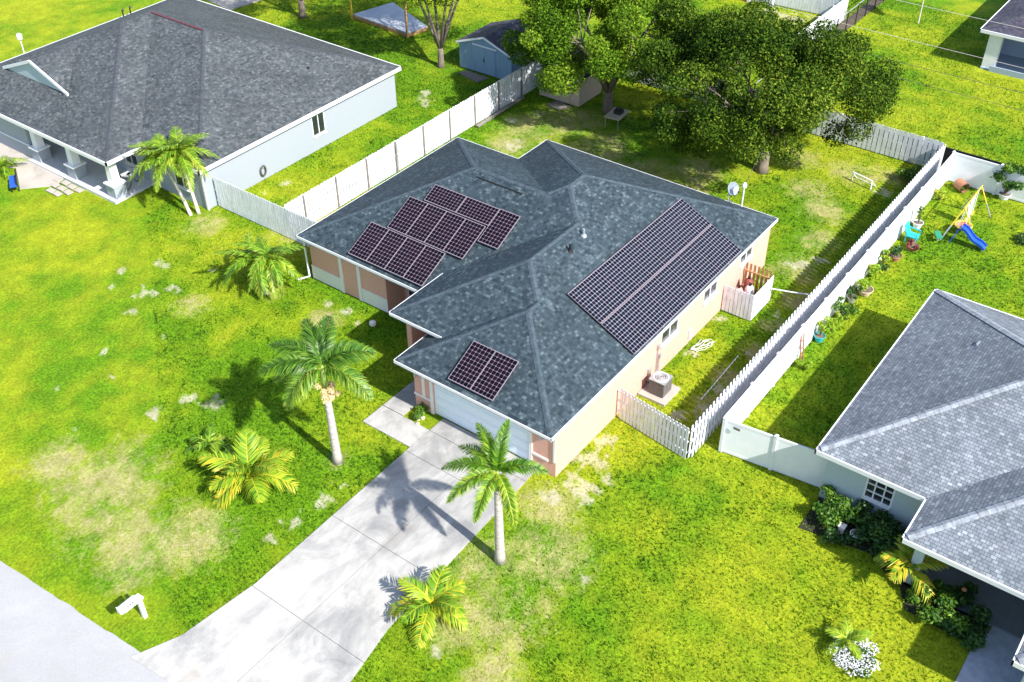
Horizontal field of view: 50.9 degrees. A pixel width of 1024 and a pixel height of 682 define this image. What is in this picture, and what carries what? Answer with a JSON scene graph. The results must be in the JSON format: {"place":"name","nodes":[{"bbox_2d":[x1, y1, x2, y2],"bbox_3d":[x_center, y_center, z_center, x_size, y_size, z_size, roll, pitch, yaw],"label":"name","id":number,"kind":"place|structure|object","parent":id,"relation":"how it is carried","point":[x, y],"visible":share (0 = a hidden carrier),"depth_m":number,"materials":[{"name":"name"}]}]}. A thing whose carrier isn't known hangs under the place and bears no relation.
{"place":"outdoors","nodes":[
{"label":"outdoors","id":0,"kind":"place"},
{"bbox_2d":[0,561,167,681],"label":"road","id":1,"kind":"structure","parent":0,"point":[46,636],"depth_m":36.57,"materials":[{"name":"concrete"}]},
{"bbox_2d":[131,419,533,681],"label":"driveway","id":2,"kind":"structure","parent":0,"point":[251,634],"depth_m":38.47,"materials":[{"name":"concrete"}]},
{"bbox_2d":[0,0,1023,681],"bbox_3d":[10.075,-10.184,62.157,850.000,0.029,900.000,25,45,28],"label":"ground","id":3,"kind":"structure","parent":0,"point":[86,508],"depth_m":45.80,"materials":[{"name":"plant"}]},
{"bbox_2d":[0,156,28,177],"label":"young palm","id":4,"kind":"object","parent":3,"relation":"on","point":[4,163],"visible":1,"depth_m":61.75,"materials":[{"name":"green plant"}]},
{"bbox_2d":[0,143,62,188],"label":"neighbour walkway","id":5,"kind":"structure","parent":3,"relation":"on","point":[30,175],"depth_m":61.94,"materials":[{"name":"concrete"}]},
{"bbox_2d":[116,594,147,618],"bbox_3d":[-12.973,9.274,36.864,0.245,1.298,0.950,25,45,28],"label":"mailbox","id":6,"kind":"object","parent":3,"relation":"on","point":[129,603],"visible":1,"depth_m":36.56,"materials":[{"name":"white paint"}]},
{"bbox_2d":[127,126,219,215],"bbox_3d":[-18.030,-9.056,57.551,4.476,4.545,3.918,18,42,22],"label":"palm tree","id":7,"kind":"object","parent":3,"relation":"on","point":[161,155],"visible":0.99,"depth_m":56.45,"materials":[{"name":"green plant"}]},
{"bbox_2d":[0,0,401,209],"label":"grey house","id":8,"kind":"structure","parent":3,"relation":"on","point":[84,109],"depth_m":62.16,"materials":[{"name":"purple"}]},
{"bbox_2d":[173,165,189,191],"bbox_3d":[-18.005,-8.918,58.663,1.435,1.445,0.163,25,45,28],"label":"window","id":9,"kind":"structure","parent":8,"relation":"in","point":[179,181],"depth_m":59.03,"materials":[{"name":"white paint"}]},
{"bbox_2d":[311,111,326,137],"bbox_3d":[-11.337,-12.711,63.121,0.163,1.345,1.085,25,45,28],"label":"window","id":10,"kind":"structure","parent":8,"relation":"in","point":[318,120],"depth_m":63.19,"materials":[{"name":"white paint"}]},
{"bbox_2d":[184,424,232,453],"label":"young palm","id":11,"kind":"object","parent":3,"relation":"on","point":[211,442],"visible":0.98,"depth_m":43.65,"materials":[{"name":"green plant"}]},
{"bbox_2d":[207,0,260,9],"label":"patio slab","id":12,"kind":"structure","parent":3,"relation":"on","point":[234,4],"depth_m":82.10,"materials":[{"name":"concrete"}]},
{"bbox_2d":[197,428,298,511],"bbox_3d":[-10.390,4.969,41.886,3.901,2.321,3.503,25,45,28],"label":"young palm","id":13,"kind":"object","parent":3,"relation":"on","point":[246,463],"visible":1,"depth_m":41.51,"materials":[{"name":"green plant"}]},
{"bbox_2d":[213,232,306,298],"bbox_3d":[-12.210,-3.564,52.007,4.560,2.999,3.900,25,45,28],"label":"palm tree","id":14,"kind":"object","parent":3,"relation":"on","point":[255,255],"visible":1,"depth_m":51.19,"materials":[{"name":"green plant"}]},
{"bbox_2d":[212,177,316,246],"bbox_3d":[-12.477,-6.519,56.252,9.100,1.825,0.089,25,45,28],"label":"picket fence","id":15,"kind":"object","parent":3,"relation":"on","point":[236,195],"visible":0.83,"depth_m":56.64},
{"bbox_2d":[258,315,375,465],"bbox_3d":[-7.286,2.139,41.844,4.531,6.267,3.388,-3,38,-3],"label":"palm tree","id":16,"kind":"object","parent":3,"relation":"on","point":[309,355],"visible":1,"depth_m":40.09,"materials":[{"name":"green plant"}]},
{"bbox_2d":[349,0,427,37],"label":"raised platform","id":17,"kind":"structure","parent":3,"relation":"on","point":[393,17],"depth_m":78.64,"materials":[{"name":"grey wood"}]},
{"bbox_2d":[363,381,428,446],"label":"walkway","id":18,"kind":"structure","parent":3,"relation":"on","point":[388,418],"depth_m":45.21,"materials":[{"name":"concrete"}]},
{"bbox_2d":[413,401,429,420],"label":"shrub","id":19,"kind":"object","parent":3,"relation":"on","point":[421,411],"visible":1,"depth_m":45.29,"materials":[{"name":"green plant"}]},
{"bbox_2d":[387,564,468,649],"bbox_3d":[-2.936,9.061,36.936,2.866,1.263,2.864,-3,39,-4],"label":"young palm","id":20,"kind":"object","parent":3,"relation":"on","point":[429,596],"visible":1,"depth_m":36.84,"materials":[{"name":"green plant"}]},
{"bbox_2d":[284,46,571,235],"bbox_3d":[-3.768,-12.838,64.022,0.165,2.015,26.550,25,45,28],"label":"picket fence","id":21,"kind":"object","parent":3,"relation":"on","point":[521,85],"visible":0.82,"depth_m":61.95,"materials":[{"name":"white wood"}]},
{"bbox_2d":[399,0,468,68],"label":"oak tree","id":22,"kind":"object","parent":3,"relation":"on","point":[439,40],"visible":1,"depth_m":71.40,"materials":[{"name":"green plant"}]},
{"bbox_2d":[458,70,487,81],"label":"wooden ramp","id":23,"kind":"structure","parent":3,"relation":"on","point":[475,77],"depth_m":71.48,"materials":[{"name":"grey wood"}]},
{"bbox_2d":[441,419,548,564],"bbox_3d":[-0.831,5.710,37.575,3.446,5.876,3.106,25,45,28],"label":"palm tree","id":24,"kind":"object","parent":3,"relation":"on","point":[490,459],"visible":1,"depth_m":36.34,"materials":[{"name":"green plant"}]},
{"bbox_2d":[456,19,537,80],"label":"garden shed","id":25,"kind":"structure","parent":3,"relation":"on","point":[481,50],"depth_m":71.16,"materials":[{"name":"blue"}]},
{"bbox_2d":[474,45,484,72],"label":"door","id":26,"kind":"structure","parent":25,"relation":"in","point":[479,53],"depth_m":71.40,"materials":[{"name":"blue"}]},
{"bbox_2d":[484,49,494,76],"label":"door","id":27,"kind":"structure","parent":25,"relation":"in","point":[489,55],"depth_m":71.00,"materials":[{"name":"blue"}]},
{"bbox_2d":[476,96,524,126],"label":"lumber plank","id":28,"kind":"object","parent":3,"relation":"on","point":[483,122],"visible":1,"depth_m":67.28,"materials":[{"name":"brown wood"}]},
{"bbox_2d":[296,137,778,476],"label":"peach house","id":29,"kind":"structure","parent":3,"relation":"on","point":[583,215],"depth_m":46.85,"materials":[{"name":"grey"}]},
{"bbox_2d":[348,222,388,260],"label":"solar panel","id":30,"kind":"object","parent":29,"relation":"attached to","point":[368,241],"visible":1,"depth_m":50.12,"materials":[{"name":"glass"}]},
{"bbox_2d":[366,229,406,268],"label":"solar panel","id":31,"kind":"object","parent":29,"relation":"attached to","point":[386,249],"visible":1,"depth_m":49.59,"materials":[{"name":"glass"}]},
{"bbox_2d":[384,237,425,277],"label":"solar panel","id":32,"kind":"object","parent":29,"relation":"attached to","point":[404,258],"visible":1,"depth_m":49.05,"materials":[{"name":"glass"}]},
{"bbox_2d":[387,196,427,234],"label":"solar panel","id":33,"kind":"object","parent":29,"relation":"attached to","point":[407,215],"visible":1,"depth_m":50.27,"materials":[{"name":"glass"}]},
{"bbox_2d":[403,245,445,285],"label":"solar panel","id":34,"kind":"object","parent":29,"relation":"attached to","point":[424,265],"visible":1,"depth_m":48.51,"materials":[{"name":"glass"}]},
{"bbox_2d":[405,203,446,242],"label":"solar panel","id":35,"kind":"object","parent":29,"relation":"attached to","point":[425,223],"visible":1,"depth_m":49.73,"materials":[{"name":"glass"}]},
{"bbox_2d":[424,211,465,250],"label":"solar panel","id":36,"kind":"object","parent":29,"relation":"attached to","point":[444,231],"visible":1,"depth_m":49.20,"materials":[{"name":"glass"}]},
{"bbox_2d":[424,184,466,212],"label":"solar panel","id":37,"kind":"object","parent":29,"relation":"attached to","point":[445,198],"visible":1,"depth_m":50.16,"materials":[{"name":"glass"}]},
{"bbox_2d":[443,219,485,258],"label":"solar panel","id":38,"kind":"object","parent":29,"relation":"attached to","point":[464,238],"visible":1,"depth_m":48.66,"materials":[{"name":"glass"}]},
{"bbox_2d":[448,341,495,389],"bbox_3d":[-1.583,0.982,43.016,1.124,0.155,1.920,25,70,28],"label":"solar panel","id":39,"kind":"object","parent":29,"relation":"attached to","point":[471,364],"visible":1,"depth_m":42.95,"materials":[{"name":"glass"}]},
{"bbox_2d":[456,196,499,225],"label":"solar panel","id":40,"kind":"object","parent":29,"relation":"on","point":[477,211],"visible":1,"depth_m":49.25,"materials":[{"name":"glass"}]},
{"bbox_2d":[434,384,528,459],"bbox_3d":[-1.246,3.146,43.747,4.940,2.065,0.055,25,45,28],"label":"garage door","id":41,"kind":"structure","parent":29,"relation":"in","point":[448,405],"depth_m":43.86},
{"bbox_2d":[470,351,518,400],"bbox_3d":[-0.677,1.396,42.482,1.124,0.155,1.920,25,70,28],"label":"solar panel","id":42,"kind":"object","parent":29,"relation":"attached to","point":[494,375],"visible":1,"depth_m":42.41,"materials":[{"name":"glass"}]},
{"bbox_2d":[478,209,519,248],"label":"solar panel","id":43,"kind":"object","parent":29,"relation":"attached to","point":[499,228],"visible":1,"depth_m":48.40,"materials":[{"name":"glass"}]},
{"bbox_2d":[568,282,613,323],"bbox_3d":[3.281,-1.573,45.007,1.860,0.155,1.048,43,51,9],"label":"solar panel","id":44,"kind":"object","parent":29,"relation":"attached to","point":[590,302],"visible":1,"depth_m":44.94,"materials":[{"name":"glass"}]},
{"bbox_2d":[582,270,626,310],"bbox_3d":[3.911,-2.102,45.666,1.860,0.155,1.048,43,51,9],"label":"solar panel","id":45,"kind":"object","parent":29,"relation":"attached to","point":[604,290],"visible":1,"depth_m":45.61,"materials":[{"name":"glass"}]},
{"bbox_2d":[596,259,640,298],"bbox_3d":[4.541,-2.631,46.325,1.860,0.155,1.048,43,51,9],"label":"solar panel","id":46,"kind":"object","parent":29,"relation":"attached to","point":[617,278],"visible":1,"depth_m":46.27,"materials":[{"name":"glass"}]},
{"bbox_2d":[601,312,647,353],"bbox_3d":[4.654,-0.308,44.710,1.860,0.155,1.048,43,51,9],"label":"solar panel","id":47,"kind":"object","parent":29,"relation":"attached to","point":[624,333],"visible":1,"depth_m":44.64,"materials":[{"name":"glass"}]},
{"bbox_2d":[609,248,652,286],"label":"solar panel","id":48,"kind":"object","parent":29,"relation":"attached to","point":[629,266],"visible":1,"depth_m":46.93,"materials":[{"name":"glass"}]},
{"bbox_2d":[615,300,660,340],"bbox_3d":[5.284,-0.837,45.370,1.860,0.155,1.048,43,51,9],"label":"solar panel","id":49,"kind":"object","parent":29,"relation":"attached to","point":[637,320],"visible":1,"depth_m":45.31,"materials":[{"name":"glass"}]},
{"bbox_2d":[622,238,664,275],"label":"solar panel","id":50,"kind":"object","parent":29,"relation":"attached to","point":[643,256],"visible":1,"depth_m":47.59,"materials":[{"name":"glass"}]},
{"bbox_2d":[628,288,672,327],"bbox_3d":[5.913,-1.366,46.029,1.860,0.155,1.048,43,51,9],"label":"solar panel","id":51,"kind":"object","parent":29,"relation":"attached to","point":[651,308],"visible":1,"depth_m":45.97,"materials":[{"name":"glass"}]},
{"bbox_2d":[635,227,676,264],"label":"solar panel","id":52,"kind":"object","parent":29,"relation":"attached to","point":[656,246],"visible":1,"depth_m":48.25,"materials":[{"name":"glass"}]},
{"bbox_2d":[642,277,684,316],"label":"solar panel","id":53,"kind":"object","parent":29,"relation":"attached to","point":[664,297],"visible":1,"depth_m":46.63,"materials":[{"name":"glass"}]},
{"bbox_2d":[647,217,688,253],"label":"solar panel","id":54,"kind":"object","parent":29,"relation":"attached to","point":[668,236],"visible":1,"depth_m":48.91,"materials":[{"name":"glass"}]},
{"bbox_2d":[661,318,679,348],"bbox_3d":[6.906,-0.403,46.889,0.163,0.845,1.535,25,45,28],"label":"window","id":55,"kind":"structure","parent":29,"relation":"in","point":[672,331],"depth_m":47.04,"materials":[{"name":"white paint"}]},
{"bbox_2d":[654,266,696,304],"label":"solar panel","id":56,"kind":"object","parent":29,"relation":"attached to","point":[675,285],"visible":1,"depth_m":47.29,"materials":[{"name":"glass"}]},
{"bbox_2d":[659,208,699,243],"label":"solar panel","id":57,"kind":"object","parent":29,"relation":"attached to","point":[679,225],"visible":1,"depth_m":49.56,"materials":[{"name":"glass"}]},
{"bbox_2d":[666,255,708,292],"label":"solar panel","id":58,"kind":"object","parent":29,"relation":"attached to","point":[687,273],"visible":1,"depth_m":47.95,"materials":[{"name":"glass"}]},
{"bbox_2d":[670,198,710,233],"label":"solar panel","id":59,"kind":"object","parent":29,"relation":"attached to","point":[690,215],"visible":1,"depth_m":50.23,"materials":[{"name":"glass"}]},
{"bbox_2d":[678,244,719,281],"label":"solar panel","id":60,"kind":"object","parent":29,"relation":"attached to","point":[698,262],"visible":1,"depth_m":48.61,"materials":[{"name":"glass"}]},
{"bbox_2d":[690,234,730,270],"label":"solar panel","id":61,"kind":"object","parent":29,"relation":"attached to","point":[710,252],"visible":1,"depth_m":49.27,"materials":[{"name":"glass"}]},
{"bbox_2d":[703,280,717,305],"bbox_3d":[9.096,-2.261,49.166,0.163,0.795,1.365,25,45,28],"label":"window","id":62,"kind":"structure","parent":29,"relation":"in","point":[713,288],"depth_m":49.30,"materials":[{"name":"white paint"}]},
{"bbox_2d":[701,224,741,259],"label":"solar panel","id":63,"kind":"object","parent":29,"relation":"attached to","point":[721,242],"visible":1,"depth_m":49.93,"materials":[{"name":"glass"}]},
{"bbox_2d":[727,182,739,202],"bbox_3d":[10.980,-7.337,53.468,0.589,1.062,0.622,5,39,6],"label":"satellite dish","id":64,"kind":"object","parent":29,"relation":"attached to","point":[735,191],"visible":0.98,"depth_m":53.41,"materials":[{"name":"white paint"}]},
{"bbox_2d":[546,101,570,110],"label":"wooden ramp","id":65,"kind":"structure","parent":3,"relation":"on","point":[557,105],"depth_m":68.00,"materials":[{"name":"grey wood"}]},
{"bbox_2d":[536,51,600,106],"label":"garden shed","id":66,"kind":"structure","parent":3,"relation":"on","point":[589,89],"depth_m":68.09,"materials":[{"name":"beige"}]},
{"bbox_2d":[498,0,702,113],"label":"oak tree","id":67,"kind":"object","parent":3,"relation":"on","point":[548,37],"visible":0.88,"depth_m":62.20,"materials":[{"name":"green plant"}]},
{"bbox_2d":[604,107,629,130],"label":"folding table","id":68,"kind":"object","parent":3,"relation":"on","point":[611,115],"visible":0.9,"depth_m":65.43,"materials":[{"name":"beige"}]},
{"bbox_2d":[617,388,689,457],"bbox_3d":[5.699,3.282,43.788,3.635,1.674,0.089,31,48,34],"label":"picket fence","id":69,"kind":"object","parent":3,"relation":"on","point":[646,416],"visible":1,"depth_m":43.69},
{"bbox_2d":[638,383,680,406],"bbox_3d":[6.366,2.179,46.518,1.320,0.120,1.400,25,45,28],"label":"concrete pad","id":70,"kind":"object","parent":3,"relation":"on","point":[644,392],"visible":0.7,"depth_m":46.22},
{"bbox_2d":[645,369,672,397],"bbox_3d":[6.240,1.772,46.233,1.090,0.793,0.760,25,45,28],"label":"air conditioner","id":71,"kind":"object","parent":70,"relation":"on","point":[660,383],"visible":1,"depth_m":45.95,"materials":[{"name":"grey metal"}]},
{"bbox_2d":[721,262,773,320],"bbox_3d":[11.177,-2.365,50.907,1.520,1.570,2.140,25,45,28],"label":"equipment enclosure","id":72,"kind":"object","parent":3,"relation":"on","point":[759,299],"visible":0.96,"depth_m":50.50,"materials":[{"name":"white wood"}]},
{"bbox_2d":[579,41,943,165],"bbox_3d":[14.302,-15.011,66.699,24.850,1.815,0.184,25,45,28],"label":"picket fence","id":73,"kind":"object","parent":3,"relation":"on","point":[904,144],"visible":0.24,"depth_m":62.16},
{"bbox_2d":[631,0,907,174],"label":"oak tree","id":74,"kind":"object","parent":3,"relation":"on","point":[808,79],"visible":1,"depth_m":56.25,"materials":[{"name":"green plant"}]},
{"bbox_2d":[718,416,827,486],"bbox_3d":[10.251,4.384,42.216,4.385,1.910,0.248,20,43,23],"label":"vinyl fence","id":75,"kind":"object","parent":3,"relation":"on","point":[775,452],"visible":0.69,"depth_m":42.25,"materials":[{"name":"plastic"}]},
{"bbox_2d":[758,0,841,14],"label":"picket fence","id":76,"kind":"object","parent":3,"relation":"on","point":[809,5],"visible":0.6,"depth_m":79.61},
{"bbox_2d":[688,144,945,457],"bbox_3d":[15.700,-3.179,51.729,0.108,1.774,28.750,25,45,28],"label":"picket fence","id":77,"kind":"object","parent":3,"relation":"on","point":[778,342],"visible":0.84,"depth_m":49.26,"materials":[{"name":"wood"}]},
{"bbox_2d":[754,0,883,87],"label":"chain link fence","id":78,"kind":"object","parent":3,"relation":"on","point":[856,17],"visible":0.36,"depth_m":77.33,"materials":[{"name":"black metal"}]},
{"bbox_2d":[761,0,884,87],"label":"dirt strip","id":79,"kind":"object","parent":3,"relation":"on","point":[868,7],"depth_m":79.50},
{"bbox_2d":[798,0,848,38],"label":"vinyl fence","id":80,"kind":"object","parent":3,"relation":"on","point":[837,11],"visible":0.41,"depth_m":76.69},
{"bbox_2d":[824,315,844,333],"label":"potted plant","id":81,"kind":"object","parent":3,"relation":"on","point":[831,323],"visible":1,"depth_m":49.01,"materials":[{"name":"green plant"}]},
{"bbox_2d":[725,150,955,422],"bbox_3d":[16.436,-3.070,51.537,0.160,1.910,26.780,25,45,28],"label":"vinyl fence","id":82,"kind":"object","parent":3,"relation":"on","point":[757,390],"visible":0.98,"depth_m":49.56,"materials":[{"name":"plastic"}]},
{"bbox_2d":[831,296,858,320],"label":"potted plant","id":83,"kind":"object","parent":3,"relation":"on","point":[848,309],"visible":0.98,"depth_m":49.75,"materials":[{"name":"green plant"}]},
{"bbox_2d":[823,617,873,660],"bbox_3d":[11.231,9.982,36.018,1.608,0.882,1.594,15,41,19],"label":"young palm","id":84,"kind":"object","parent":3,"relation":"on","point":[844,635],"visible":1,"depth_m":35.84,"materials":[{"name":"green plant"}]},
{"bbox_2d":[828,637,880,679],"bbox_3d":[11.410,10.434,35.685,1.743,0.565,1.826,25,45,28],"label":"flower bed","id":85,"kind":"object","parent":3,"relation":"on","point":[864,664],"visible":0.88,"depth_m":35.50,"materials":[{"name":"white plant"}]},
{"bbox_2d":[754,93,1004,167],"bbox_3d":[28.019,-8.821,59.056,33.378,1.400,0.090,25,45,28],"label":"chain link fence","id":86,"kind":"object","parent":3,"relation":"on","point":[947,153],"visible":0.21,"depth_m":61.06,"materials":[{"name":"black metal"}]},
{"bbox_2d":[798,497,976,639],"bbox_3d":[13.685,8.170,39.007,6.900,0.100,3.340,25,45,28],"label":"mulch bed","id":87,"kind":"object","parent":3,"relation":"on","point":[818,530],"visible":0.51,"depth_m":39.68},
{"bbox_2d":[811,484,851,524],"bbox_3d":[12.120,6.242,40.620,1.532,0.983,1.533,25,45,28],"label":"shrub","id":88,"kind":"object","parent":87,"relation":"on","point":[830,491],"visible":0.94,"depth_m":40.34,"materials":[{"name":"green plant"}]},
{"bbox_2d":[820,525,858,545],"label":"shrub","id":89,"kind":"object","parent":87,"relation":"on","point":[830,534],"visible":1,"depth_m":39.63,"materials":[{"name":"green plant"}]},
{"bbox_2d":[817,495,862,527],"bbox_3d":[12.379,6.468,40.361,2.038,0.954,1.330,-9,39,-11],"label":"shrub","id":90,"kind":"object","parent":87,"relation":"on","point":[828,517],"visible":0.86,"depth_m":40.10,"materials":[{"name":"green plant"}]},
{"bbox_2d":[853,499,895,547],"bbox_3d":[13.394,6.864,39.779,2.027,1.034,1.955,25,45,28],"label":"shrub","id":91,"kind":"object","parent":87,"relation":"on","point":[865,521],"visible":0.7,"depth_m":39.72,"materials":[{"name":"green plant"}]},
{"bbox_2d":[867,517,906,558],"bbox_3d":[13.977,7.135,39.327,2.429,1.165,1.609,-18,42,-20],"label":"shrub","id":92,"kind":"object","parent":87,"relation":"on","point":[880,530],"visible":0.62,"depth_m":39.06,"materials":[{"name":"green plant"}]},
{"bbox_2d":[873,534,949,604],"bbox_3d":[14.038,7.948,37.935,2.532,1.429,2.507,25,45,28],"label":"young palm","id":93,"kind":"object","parent":87,"relation":"on","point":[901,559],"visible":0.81,"depth_m":37.43,"materials":[{"name":"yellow plant"}]},
{"bbox_2d":[905,577,954,606],"bbox_3d":[14.594,8.738,37.518,1.639,0.895,1.102,11,40,14],"label":"shrub","id":94,"kind":"object","parent":87,"relation":"on","point":[938,584],"visible":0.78,"depth_m":37.43,"materials":[{"name":"green plant"}]},
{"bbox_2d":[916,593,969,634],"bbox_3d":[14.626,9.398,36.678,1.607,0.897,1.620,-7,39,-8],"label":"shrub","id":95,"kind":"object","parent":87,"relation":"on","point":[937,616],"visible":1,"depth_m":36.59,"materials":[{"name":"green plant"}]},
{"bbox_2d":[941,604,992,651],"bbox_3d":[15.625,9.671,36.349,1.420,0.869,1.859,49,60,44],"label":"shrub","id":96,"kind":"object","parent":87,"relation":"on","point":[975,635],"visible":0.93,"depth_m":36.32,"materials":[{"name":"green plant"}]},
{"bbox_2d":[895,165,922,181],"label":"shrub","id":97,"kind":"object","parent":3,"relation":"on","point":[911,173],"visible":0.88,"depth_m":60.20,"materials":[{"name":"green plant"}]},
{"bbox_2d":[904,221,921,242],"bbox_3d":[20.558,-5.542,55.336,0.751,1.000,0.660,25,45,28],"label":"garden chair","id":98,"kind":"object","parent":3,"relation":"on","point":[909,233],"visible":1,"depth_m":55.29,"materials":[{"name":"teal plastic"}]},
{"bbox_2d":[814,288,1023,681],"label":"light grey house","id":99,"kind":"structure","parent":3,"relation":"on","point":[922,441],"depth_m":39.16,"materials":[{"name":"grey"}]},
{"bbox_2d":[861,478,895,509],"bbox_3d":[13.561,5.587,39.736,1.115,1.145,0.163,25,45,28],"label":"window","id":100,"kind":"structure","parent":99,"relation":"in","point":[880,493],"depth_m":39.84,"materials":[{"name":"white paint"}]},
{"bbox_2d":[943,580,978,607],"bbox_3d":[15.709,8.866,37.544,1.374,0.640,1.037,-3,38,-3],"label":"shrub","id":101,"kind":"object","parent":3,"relation":"on","point":[962,597],"visible":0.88,"depth_m":37.42,"materials":[{"name":"green plant"}]},
{"bbox_2d":[953,178,969,192],"bbox_3d":[24.837,-8.588,59.445,0.600,0.585,0.610,-12,40,-14],"label":"rusty barrel","id":102,"kind":"object","parent":3,"relation":"on","point":[959,184],"visible":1,"depth_m":59.33,"materials":[{"name":"metal"}]},
{"bbox_2d":[940,185,990,239],"bbox_3d":[23.804,-6.668,56.057,1.620,1.852,3.823,25,45,28],"label":"swing set","id":103,"kind":"object","parent":3,"relation":"on","point":[958,223],"visible":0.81,"depth_m":56.14,"materials":[{"name":"yellow metal"}]},
{"bbox_2d":[949,223,986,250],"bbox_3d":[23.415,-5.321,54.990,1.772,1.056,0.560,25,45,28],"label":"toy slide","id":104,"kind":"object","parent":3,"relation":"on","point":[966,229],"visible":1,"depth_m":54.94,"materials":[{"name":"blue plastic"}]},
{"bbox_2d":[948,152,1023,202],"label":"vinyl fence","id":105,"kind":"object","parent":3,"relation":"on","point":[975,173],"visible":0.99,"depth_m":59.08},
{"bbox_2d":[979,0,1023,79],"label":"blue grey house","id":106,"kind":"structure","parent":3,"relation":"on","point":[1005,44],"depth_m":71.39,"materials":[{"name":"grey"}]},
{"bbox_2d":[998,191,1011,199],"bbox_3d":[26.916,-7.947,58.812,0.691,0.330,0.691,25,45,28],"label":"plant pot","id":107,"kind":"object","parent":3,"relation":"on","point":[1003,196],"visible":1,"depth_m":58.68,"materials":[{"name":"ceramic"}]},
{"bbox_2d":[990,161,1023,193],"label":"potted plant","id":108,"kind":"object","parent":107,"relation":"in","point":[1009,167],"visible":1,"depth_m":57.96,"materials":[{"name":"green plant"}]},
{"bbox_2d":[955,624,1023,681],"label":"side driveway","id":109,"kind":"structure","parent":0,"point":[991,660],"depth_m":35.73,"materials":[{"name":"grey concrete"}]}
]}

